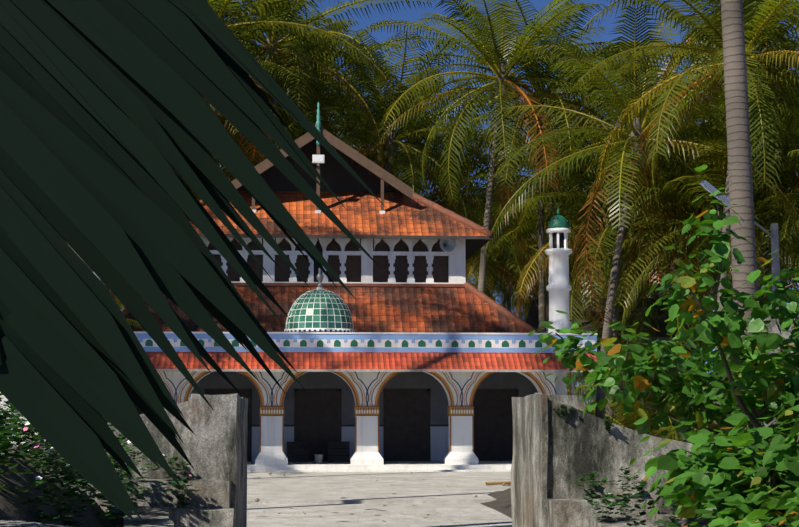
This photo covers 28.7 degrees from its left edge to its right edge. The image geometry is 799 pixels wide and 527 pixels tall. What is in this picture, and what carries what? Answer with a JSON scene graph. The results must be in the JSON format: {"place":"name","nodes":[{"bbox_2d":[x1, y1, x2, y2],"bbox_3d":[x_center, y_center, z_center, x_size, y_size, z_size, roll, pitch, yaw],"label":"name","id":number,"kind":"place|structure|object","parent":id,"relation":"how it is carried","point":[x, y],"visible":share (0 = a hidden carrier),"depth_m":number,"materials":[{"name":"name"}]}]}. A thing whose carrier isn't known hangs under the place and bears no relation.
{"place":"outdoors","nodes":[
{"label":"outdoors","id":0,"kind":"place"},
{"bbox_2d":[0,459,114,526],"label":"bed ground","id":1,"kind":"structure","parent":0,"point":[11,508],"depth_m":12.78,"materials":[{"name":"soil"}]},
{"bbox_2d":[0,403,22,432],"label":"periwinkle","id":2,"kind":"object","parent":1,"relation":"on","point":[9,426],"visible":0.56,"depth_m":10.84,"materials":[{"name":"green plant"}]},
{"bbox_2d":[5,431,22,440],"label":"periwinkle","id":3,"kind":"object","parent":1,"relation":"on","point":[15,433],"visible":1,"depth_m":9.48,"materials":[{"name":"green plant"}]},
{"bbox_2d":[0,393,28,445],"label":"periwinkle","id":4,"kind":"object","parent":1,"relation":"on","point":[8,402],"visible":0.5,"depth_m":12.39,"materials":[{"name":"green plant"}]},
{"bbox_2d":[0,401,30,455],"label":"periwinkle","id":5,"kind":"object","parent":1,"relation":"on","point":[11,410],"visible":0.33,"depth_m":12.87,"materials":[{"name":"green plant"}]},
{"bbox_2d":[3,400,34,456],"bbox_3d":[-3.977,1.676,15.944,0.792,0.614,1.128,4,-7,-39],"label":"periwinkle","id":6,"kind":"object","parent":1,"relation":"on","point":[26,443],"visible":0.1,"depth_m":15.98,"materials":[{"name":"green plant"}]},
{"bbox_2d":[0,405,40,473],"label":"periwinkle","id":7,"kind":"object","parent":1,"relation":"on","point":[3,448],"visible":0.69,"depth_m":11.65,"materials":[{"name":"green plant"}]},
{"bbox_2d":[0,435,40,466],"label":"periwinkle","id":8,"kind":"object","parent":1,"relation":"on","point":[25,453],"visible":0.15,"depth_m":16.38,"materials":[{"name":"green plant"}]},
{"bbox_2d":[0,394,41,454],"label":"periwinkle","id":9,"kind":"object","parent":1,"relation":"on","point":[18,427],"visible":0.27,"depth_m":13.80,"materials":[{"name":"green plant"}]},
{"bbox_2d":[3,404,39,458],"bbox_3d":[-3.873,1.667,15.497,1.005,0.546,0.842,2,-6,-17],"label":"periwinkle","id":10,"kind":"object","parent":1,"relation":"on","point":[10,455],"visible":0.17,"depth_m":15.52,"materials":[{"name":"green plant"}]},
{"bbox_2d":[3,410,44,458],"bbox_3d":[-3.590,1.673,15.547,1.067,0.555,0.919,3,-6,-25],"label":"periwinkle","id":11,"kind":"object","parent":1,"relation":"on","point":[31,446],"visible":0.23,"depth_m":15.56,"materials":[{"name":"green plant"}]},
{"bbox_2d":[6,437,135,497],"bbox_3d":[-3.040,1.776,14.054,1.173,0.656,1.132,4,-7,-36],"label":"periwinkle","id":12,"kind":"object","parent":1,"relation":"on","point":[45,441],"visible":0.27,"depth_m":13.98,"materials":[{"name":"green plant"}]},
{"bbox_2d":[0,423,155,521],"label":"periwinkle","id":13,"kind":"object","parent":1,"relation":"on","point":[40,481],"visible":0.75,"depth_m":12.22,"materials":[{"name":"green plant"}]},
{"bbox_2d":[19,414,161,483],"bbox_3d":[-2.959,1.625,14.264,1.300,0.754,1.347,5,-8,-44],"label":"periwinkle","id":14,"kind":"object","parent":1,"relation":"on","point":[56,455],"visible":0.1,"depth_m":14.19,"materials":[{"name":"green plant"}]},
{"bbox_2d":[40,452,150,526],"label":"periwinkle","id":15,"kind":"object","parent":1,"relation":"on","point":[67,522],"visible":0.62,"depth_m":13.27,"materials":[{"name":"green plant"}]},
{"bbox_2d":[45,422,166,482],"bbox_3d":[-3.194,1.978,16.521,1.340,0.696,1.154,-1,-5,9],"label":"periwinkle","id":16,"kind":"object","parent":1,"relation":"on","point":[134,452],"visible":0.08,"depth_m":16.30,"materials":[{"name":"green plant"}]},
{"bbox_2d":[64,433,173,497],"bbox_3d":[-3.191,2.112,16.297,1.116,0.674,1.297,-4,-7,35],"label":"periwinkle","id":17,"kind":"object","parent":1,"relation":"on","point":[123,472],"visible":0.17,"depth_m":16.34,"materials":[{"name":"green plant"}]},
{"bbox_2d":[58,440,183,519],"bbox_3d":[-2.892,2.155,15.558,1.205,0.782,1.439,-1,-6,13],"label":"periwinkle","id":18,"kind":"object","parent":1,"relation":"on","point":[109,514],"visible":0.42,"depth_m":15.50,"materials":[{"name":"green plant"}]},
{"bbox_2d":[0,0,383,520],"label":"palm frond","id":19,"kind":"object","parent":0,"point":[90,176],"visible":1,"depth_m":2.28,"materials":[{"name":"green plant"}]},
{"bbox_2d":[247,472,511,526],"bbox_3d":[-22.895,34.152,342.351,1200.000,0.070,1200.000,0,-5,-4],"label":"ground","id":20,"kind":"structure","parent":0,"point":[450,499],"depth_m":30.07,"materials":[{"name":"grey concrete"}]},
{"bbox_2d":[0,392,27,446],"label":"boundary wall","id":21,"kind":"structure","parent":20,"relation":"on","point":[4,399],"depth_m":31.17,"materials":[{"name":"white paint"}]},
{"bbox_2d":[117,302,144,330],"bbox_3d":[-8.815,1.746,45.756,2.956,2.337,3.174,3,-6,-28],"label":"palm tree","id":22,"kind":"object","parent":20,"relation":"on","point":[129,320],"visible":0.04,"depth_m":45.67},
{"bbox_2d":[101,111,224,290],"bbox_3d":[-11.557,-0.554,59.247,12.198,15.909,12.547,0,-5,-4],"label":"palm","id":23,"kind":"object","parent":20,"relation":"on","point":[101,280],"depth_m":58.71,"materials":[{"name":"green plant"}]},
{"bbox_2d":[122,10,253,310],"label":"palm","id":24,"kind":"object","parent":20,"relation":"on","point":[220,113],"depth_m":66.51,"materials":[{"name":"green plant"}]},
{"bbox_2d":[175,102,294,200],"bbox_3d":[-9.269,-0.181,61.461,11.097,15.584,9.802,0,-5,-4],"label":"palm","id":25,"kind":"object","parent":20,"relation":"on","point":[198,197],"visible":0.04,"depth_m":61.19,"materials":[{"name":"green plant"}]},
{"bbox_2d":[227,0,283,38],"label":"palm","id":26,"kind":"object","parent":20,"relation":"on","point":[247,3],"depth_m":61.85,"materials":[{"name":"green plant"}]},
{"bbox_2d":[192,0,328,199],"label":"palm","id":27,"kind":"object","parent":20,"relation":"on","point":[232,130],"visible":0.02,"depth_m":59.96,"materials":[{"name":"green plant"}]},
{"bbox_2d":[216,13,383,177],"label":"palm","id":28,"kind":"object","parent":20,"relation":"on","point":[322,77],"visible":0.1,"depth_m":66.72,"materials":[{"name":"green plant"}]},
{"bbox_2d":[208,0,393,180],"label":"palm","id":29,"kind":"object","parent":20,"relation":"on","point":[225,3],"visible":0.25,"depth_m":58.34,"materials":[{"name":"green plant"}]},
{"bbox_2d":[217,5,402,164],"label":"palm","id":30,"kind":"object","parent":20,"relation":"on","point":[325,61],"visible":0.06,"depth_m":67.46,"materials":[{"name":"green plant"}]},
{"bbox_2d":[204,0,431,165],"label":"palm","id":31,"kind":"object","parent":20,"relation":"on","point":[275,45],"visible":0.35,"depth_m":63.29,"materials":[{"name":"green plant"}]},
{"bbox_2d":[237,0,452,179],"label":"palm","id":32,"kind":"object","parent":20,"relation":"on","point":[343,64],"visible":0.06,"depth_m":69.97,"materials":[{"name":"green plant"}]},
{"bbox_2d":[0,393,700,526],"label":"gateway walls","id":33,"kind":"structure","parent":20,"relation":"on","point":[554,452],"depth_m":17.77,"materials":[{"name":"grey concrete"}]},
{"bbox_2d":[126,490,144,505],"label":"shrub","id":34,"kind":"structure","parent":33,"relation":"on","point":[137,496],"depth_m":16.80,"materials":[{"name":"green plant"}]},
{"bbox_2d":[157,455,189,478],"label":"shrub","id":35,"kind":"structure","parent":33,"relation":"on","point":[177,464],"depth_m":17.30,"materials":[{"name":"green plant"}]},
{"bbox_2d":[164,474,201,505],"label":"flowering shrub","id":36,"kind":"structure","parent":33,"relation":"on","point":[185,480],"depth_m":16.85,"materials":[{"name":"green plant"}]},
{"bbox_2d":[557,404,573,415],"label":"plant","id":37,"kind":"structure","parent":33,"relation":"on","point":[561,410],"depth_m":17.86,"materials":[{"name":"green plant"}]},
{"bbox_2d":[570,471,614,496],"bbox_3d":[2.175,2.481,17.556,0.529,0.292,0.493,-4,-7,34],"label":"weed","id":38,"kind":"object","parent":33,"relation":"on","point":[591,475],"depth_m":17.54,"materials":[{"name":"green plant"}]},
{"bbox_2d":[584,491,630,518],"bbox_3d":[2.148,2.518,16.256,0.529,0.292,0.493,1,-5,-8],"label":"weed","id":39,"kind":"object","parent":33,"relation":"on","point":[605,500],"depth_m":16.24,"materials":[{"name":"green plant"}]},
{"bbox_2d":[603,415,614,429],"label":"plant","id":40,"kind":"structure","parent":33,"relation":"on","point":[607,417],"depth_m":17.86,"materials":[{"name":"green plant"}]},
{"bbox_2d":[611,466,645,496],"bbox_3d":[2.564,2.453,17.547,0.279,0.338,0.461,5,-7,-41],"label":"weed","id":41,"kind":"object","parent":33,"relation":"on","point":[629,480],"depth_m":17.59,"materials":[{"name":"green plant"}]},
{"bbox_2d":[604,479,658,526],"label":"weed","id":42,"kind":"object","parent":33,"relation":"on","point":[638,495],"depth_m":15.04,"materials":[{"name":"green plant"}]},
{"bbox_2d":[103,125,609,471],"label":"mosque","id":43,"kind":"structure","parent":20,"relation":"on","point":[432,364],"depth_m":47.63,"materials":[{"name":"white paint"}]},
{"bbox_2d":[312,155,323,165],"bbox_3d":[-2.586,-3.296,49.732,0.380,0.330,0.148,0,-5,-4],"label":"loudspeaker","id":44,"kind":"object","parent":43,"relation":"attached to","point":[317,159],"visible":1,"depth_m":49.66,"materials":[{"name":"white"}]},
{"bbox_2d":[287,442,349,461],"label":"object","id":45,"kind":"object","parent":43,"relation":"on","point":[337,451],"visible":0.85,"depth_m":46.66,"materials":[{"name":"brown wood"}]},
{"bbox_2d":[316,102,320,145],"bbox_3d":[-2.586,-4.475,49.848,0.180,1.440,0.171,0,-5,-4],"label":"roof finial","id":46,"kind":"object","parent":43,"relation":"on","point":[318,122],"visible":0.73,"depth_m":49.81,"materials":[{"name":"teal metal"}]},
{"bbox_2d":[314,454,322,463],"bbox_3d":[-2.349,5.690,45.418,0.270,0.260,0.263,0,-5,-4],"label":"bucket","id":47,"kind":"object","parent":43,"relation":"on","point":[318,458],"visible":1,"depth_m":45.32,"materials":[{"name":"grey"}]},
{"bbox_2d":[282,268,356,331],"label":"dome","id":48,"kind":"structure","parent":43,"relation":"on","point":[319,308],"depth_m":44.85,"materials":[{"name":"green tile"}]},
{"bbox_2d":[439,239,455,251],"bbox_3d":[1.431,-0.596,49.042,0.540,0.540,0.550,2,-6,-16],"label":"loudspeaker","id":49,"kind":"object","parent":43,"relation":"attached to","point":[447,245],"visible":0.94,"depth_m":48.87,"materials":[{"name":"grey"}]},
{"bbox_2d":[545,208,571,332],"bbox_3d":[4.647,0.469,45.490,0.800,4.310,0.800,0,-5,-4],"label":"minaret","id":50,"kind":"object","parent":43,"relation":"on","point":[558,252],"visible":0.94,"depth_m":45.26,"materials":[{"name":"white paint"}]},
{"bbox_2d":[571,249,770,394],"bbox_3d":[5.943,2.752,37.810,0.667,4.577,17.801,0,-5,-5],"label":"service cable","id":51,"kind":"object","parent":43,"relation":"attached to","point":[572,373],"visible":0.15,"depth_m":44.56,"materials":[{"name":"black plastic"}]},
{"bbox_2d":[255,472,510,525],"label":"ground litter","id":52,"kind":"object","parent":20,"relation":"on","point":[507,483],"visible":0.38,"depth_m":35.25,"materials":[{"name":"brown plant"}]},
{"bbox_2d":[236,29,564,274],"bbox_3d":[-0.245,-0.595,65.161,14.125,17.108,12.730,0,-5,-4],"label":"palm","id":53,"kind":"object","parent":20,"relation":"on","point":[392,144],"visible":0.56,"depth_m":64.53,"materials":[{"name":"green plant"}]},
{"bbox_2d":[328,65,488,200],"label":"palm","id":54,"kind":"object","parent":20,"relation":"on","point":[363,126],"visible":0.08,"depth_m":80.29,"materials":[{"name":"green plant"}]},
{"bbox_2d":[320,71,521,233],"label":"palm","id":55,"kind":"object","parent":20,"relation":"on","point":[431,125],"visible":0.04,"depth_m":71.72,"materials":[{"name":"green plant"}]},
{"bbox_2d":[375,144,483,264],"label":"palm","id":56,"kind":"object","parent":20,"relation":"on","point":[442,190],"depth_m":83.93,"materials":[{"name":"green plant"}]},
{"bbox_2d":[354,112,575,296],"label":"palm","id":57,"kind":"object","parent":20,"relation":"on","point":[462,169],"visible":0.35,"depth_m":68.92,"materials":[{"name":"green plant"}]},
{"bbox_2d":[470,273,528,318],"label":"palm","id":58,"kind":"object","parent":20,"relation":"on","point":[499,295],"depth_m":115.07,"materials":[{"name":"green plant"}]},
{"bbox_2d":[465,202,548,321],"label":"palm","id":59,"kind":"object","parent":20,"relation":"on","point":[500,269],"visible":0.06,"depth_m":84.90,"materials":[{"name":"green plant"}]},
{"bbox_2d":[364,0,663,293],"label":"palm","id":60,"kind":"object","parent":20,"relation":"on","point":[495,56],"visible":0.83,"depth_m":58.69,"materials":[{"name":"green plant"}]},
{"bbox_2d":[442,176,604,320],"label":"palm","id":61,"kind":"object","parent":20,"relation":"on","point":[507,267],"visible":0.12,"depth_m":84.11,"materials":[{"name":"green plant"}]},
{"bbox_2d":[472,165,575,302],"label":"palm","id":62,"kind":"object","parent":20,"relation":"on","point":[518,197],"visible":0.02,"depth_m":104.36,"materials":[{"name":"green plant"}]},
{"bbox_2d":[472,203,591,307],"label":"palm","id":63,"kind":"object","parent":20,"relation":"on","point":[519,272],"visible":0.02,"depth_m":94.12,"materials":[{"name":"green plant"}]},
{"bbox_2d":[376,0,690,332],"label":"palm","id":64,"kind":"object","parent":20,"relation":"on","point":[547,73],"visible":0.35,"depth_m":61.51,"materials":[{"name":"green plant"}]},
{"bbox_2d":[469,121,629,296],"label":"palm","id":65,"kind":"object","parent":20,"relation":"on","point":[545,227],"depth_m":88.10,"materials":[{"name":"green plant"}]},
{"bbox_2d":[469,108,640,297],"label":"palm","id":66,"kind":"object","parent":20,"relation":"on","point":[550,204],"visible":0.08,"depth_m":74.82,"materials":[{"name":"green plant"}]},
{"bbox_2d":[482,39,671,267],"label":"palm","id":67,"kind":"object","parent":20,"relation":"on","point":[586,105],"visible":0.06,"depth_m":70.11,"materials":[{"name":"green plant"}]},
{"bbox_2d":[489,167,684,297],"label":"palm","id":68,"kind":"object","parent":20,"relation":"on","point":[597,290],"visible":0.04,"depth_m":88.75,"materials":[{"name":"green plant"}]},
{"bbox_2d":[463,119,754,421],"bbox_3d":[8.257,1.128,59.630,11.548,12.631,11.988,-2,-6,22],"label":"palm","id":69,"kind":"object","parent":20,"relation":"on","point":[628,234],"visible":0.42,"depth_m":58.99,"materials":[{"name":"green plant"}]},
{"bbox_2d":[525,297,705,441],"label":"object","id":70,"kind":"structure","parent":20,"relation":"on","point":[532,319],"depth_m":64.11,"materials":[{"name":"brown"}]},
{"bbox_2d":[569,244,668,297],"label":"palm","id":71,"kind":"object","parent":20,"relation":"on","point":[608,286],"depth_m":99.81,"materials":[{"name":"green plant"}]},
{"bbox_2d":[538,299,702,440],"bbox_3d":[8.380,5.665,60.622,7.677,8.364,7.201,0,-5,-4],"label":"young palm","id":72,"kind":"object","parent":20,"relation":"on","point":[600,331],"visible":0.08,"depth_m":60.07,"materials":[{"name":"green plant"}]},
{"bbox_2d":[469,4,798,419],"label":"palm","id":73,"kind":"object","parent":20,"relation":"on","point":[613,97],"visible":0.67,"depth_m":53.23,"materials":[{"name":"green plant"}]},
{"bbox_2d":[586,367,694,440],"bbox_3d":[8.542,7.359,57.968,7.278,7.220,7.760,-2,-6,18],"label":"bush","id":74,"kind":"object","parent":20,"relation":"on","point":[631,418],"visible":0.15,"depth_m":57.43,"materials":[{"name":"green plant"}]},
{"bbox_2d":[578,65,704,297],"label":"palm","id":75,"kind":"object","parent":20,"relation":"on","point":[655,279],"depth_m":75.37,"materials":[{"name":"green plant"}]},
{"bbox_2d":[574,343,710,442],"bbox_3d":[10.072,6.332,60.671,6.691,6.472,6.276,2,-6,-21],"label":"bush","id":76,"kind":"object","parent":20,"relation":"on","point":[665,393],"visible":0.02,"depth_m":60.53,"materials":[{"name":"green plant"}]},
{"bbox_2d":[537,182,764,297],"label":"palm","id":77,"kind":"object","parent":20,"relation":"on","point":[606,287],"visible":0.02,"depth_m":78.31,"materials":[{"name":"green plant"}]},
{"bbox_2d":[599,267,715,320],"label":"palm","id":78,"kind":"object","parent":20,"relation":"on","point":[667,289],"depth_m":100.49,"materials":[{"name":"green plant"}]},
{"bbox_2d":[535,81,798,440],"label":"palm","id":79,"kind":"object","parent":20,"relation":"on","point":[670,201],"visible":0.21,"depth_m":60.44,"materials":[{"name":"green plant"}]},
{"bbox_2d":[549,116,797,409],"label":"palm","id":80,"kind":"object","parent":20,"relation":"on","point":[623,267],"visible":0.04,"depth_m":67.29,"materials":[{"name":"green plant"}]},
{"bbox_2d":[570,20,798,266],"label":"palm","id":81,"kind":"object","parent":20,"relation":"on","point":[719,104],"visible":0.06,"depth_m":60.22,"materials":[{"name":"green plant"}]},
{"bbox_2d":[572,0,798,442],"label":"palm","id":82,"kind":"object","parent":20,"relation":"on","point":[757,23],"visible":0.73,"depth_m":49.18,"materials":[{"name":"green plant"}]},
{"bbox_2d":[575,216,798,404],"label":"palm","id":83,"kind":"object","parent":20,"relation":"on","point":[709,287],"depth_m":83.58,"materials":[{"name":"green plant"}]},
{"bbox_2d":[578,0,798,294],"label":"palm","id":84,"kind":"object","parent":20,"relation":"on","point":[663,71],"visible":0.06,"depth_m":59.28,"materials":[{"name":"green plant"}]},
{"bbox_2d":[584,44,794,257],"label":"palm","id":85,"kind":"object","parent":20,"relation":"on","point":[662,102],"depth_m":69.15,"materials":[{"name":"green plant"}]},
{"bbox_2d":[587,101,798,448],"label":"palm","id":86,"kind":"object","parent":20,"relation":"on","point":[716,177],"visible":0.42,"depth_m":54.12,"materials":[{"name":"green plant"}]},
{"bbox_2d":[596,55,798,298],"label":"palm","id":87,"kind":"object","parent":20,"relation":"on","point":[794,178],"visible":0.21,"depth_m":55.60,"materials":[{"name":"green plant"}]},
{"bbox_2d":[661,410,734,440],"bbox_3d":[12.903,7.054,53.262,7.291,7.954,6.839,-4,-7,39],"label":"bush","id":88,"kind":"object","parent":20,"relation":"on","point":[673,434],"visible":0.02,"depth_m":52.74,"materials":[{"name":"green plant"}]},
{"bbox_2d":[700,180,779,307],"bbox_3d":[6.359,1.481,28.838,1.618,6.016,0.195,2,-6,-18],"label":"street lamp","id":89,"kind":"object","parent":20,"relation":"on","point":[724,199],"visible":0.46,"depth_m":29.13,"materials":[{"name":"metal"}]},
{"bbox_2d":[721,0,759,428],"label":"palm","id":90,"kind":"object","parent":20,"relation":"on","point":[738,128],"visible":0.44,"depth_m":19.10,"materials":[{"name":"grey plant"}]},
{"bbox_2d":[710,75,798,266],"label":"palm","id":91,"kind":"object","parent":20,"relation":"on","point":[785,224],"visible":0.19,"depth_m":52.04,"materials":[{"name":"green plant"}]},
{"bbox_2d":[719,5,798,207],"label":"palm","id":92,"kind":"object","parent":20,"relation":"on","point":[783,87],"visible":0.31,"depth_m":50.03,"materials":[{"name":"green plant"}]},
{"bbox_2d":[751,68,798,237],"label":"palm","id":93,"kind":"object","parent":20,"relation":"on","point":[790,185],"visible":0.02,"depth_m":60.84,"materials":[{"name":"green plant"}]},
{"bbox_2d":[752,116,798,262],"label":"palm","id":94,"kind":"object","parent":20,"relation":"on","point":[797,138],"visible":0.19,"depth_m":54.05,"materials":[{"name":"green plant"}]},
{"bbox_2d":[761,222,798,320],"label":"palm","id":95,"kind":"object","parent":20,"relation":"on","point":[792,287],"depth_m":91.74,"materials":[{"name":"green plant"}]},
{"bbox_2d":[781,242,798,268],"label":"palm","id":96,"kind":"object","parent":20,"relation":"on","point":[789,258],"visible":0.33,"depth_m":53.64,"materials":[{"name":"green plant"}]},
{"bbox_2d":[786,149,798,232],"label":"palm","id":97,"kind":"object","parent":20,"relation":"on","point":[791,152],"visible":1,"depth_m":44.97,"materials":[{"name":"green plant"}]},
{"bbox_2d":[121,0,798,372],"label":"sky","id":98,"kind":"structure","parent":0,"point":[405,14],"materials":[{"name":"blue"}]},
{"bbox_2d":[480,488,511,517],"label":"ground","id":99,"kind":"structure","parent":0,"point":[501,504],"depth_m":29.39,"materials":[{"name":"grey concrete"}]},
{"bbox_2d":[760,308,798,434],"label":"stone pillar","id":100,"kind":"structure","parent":99,"relation":"on","point":[772,327],"depth_m":23.08,"materials":[{"name":"grey stone"}]},
{"bbox_2d":[660,496,700,523],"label":"shrub","id":101,"kind":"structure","parent":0,"point":[663,504],"depth_m":16.63,"materials":[{"name":"green plant"}]},
{"bbox_2d":[676,517,709,526],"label":"bed ground","id":102,"kind":"structure","parent":0,"point":[686,523],"depth_m":16.16,"materials":[{"name":"soil"}]},
{"bbox_2d":[528,165,798,450],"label":"bush","id":103,"kind":"object","parent":102,"relation":"on","point":[750,378],"visible":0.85,"depth_m":13.75,"materials":[{"name":"green plant"}]},
{"bbox_2d":[655,514,703,526],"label":"shrub","id":104,"kind":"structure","parent":102,"relation":"on","point":[673,519],"depth_m":15.66,"materials":[{"name":"green plant"}]},
{"bbox_2d":[630,398,798,526],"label":"bush","id":105,"kind":"object","parent":102,"relation":"on","point":[710,475],"visible":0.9,"depth_m":10.65,"materials":[{"name":"green plant"}]},
{"bbox_2d":[718,405,798,526],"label":"bush","id":106,"kind":"object","parent":102,"relation":"on","point":[789,500],"visible":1,"depth_m":8.75,"materials":[{"name":"green plant"}]}
]}

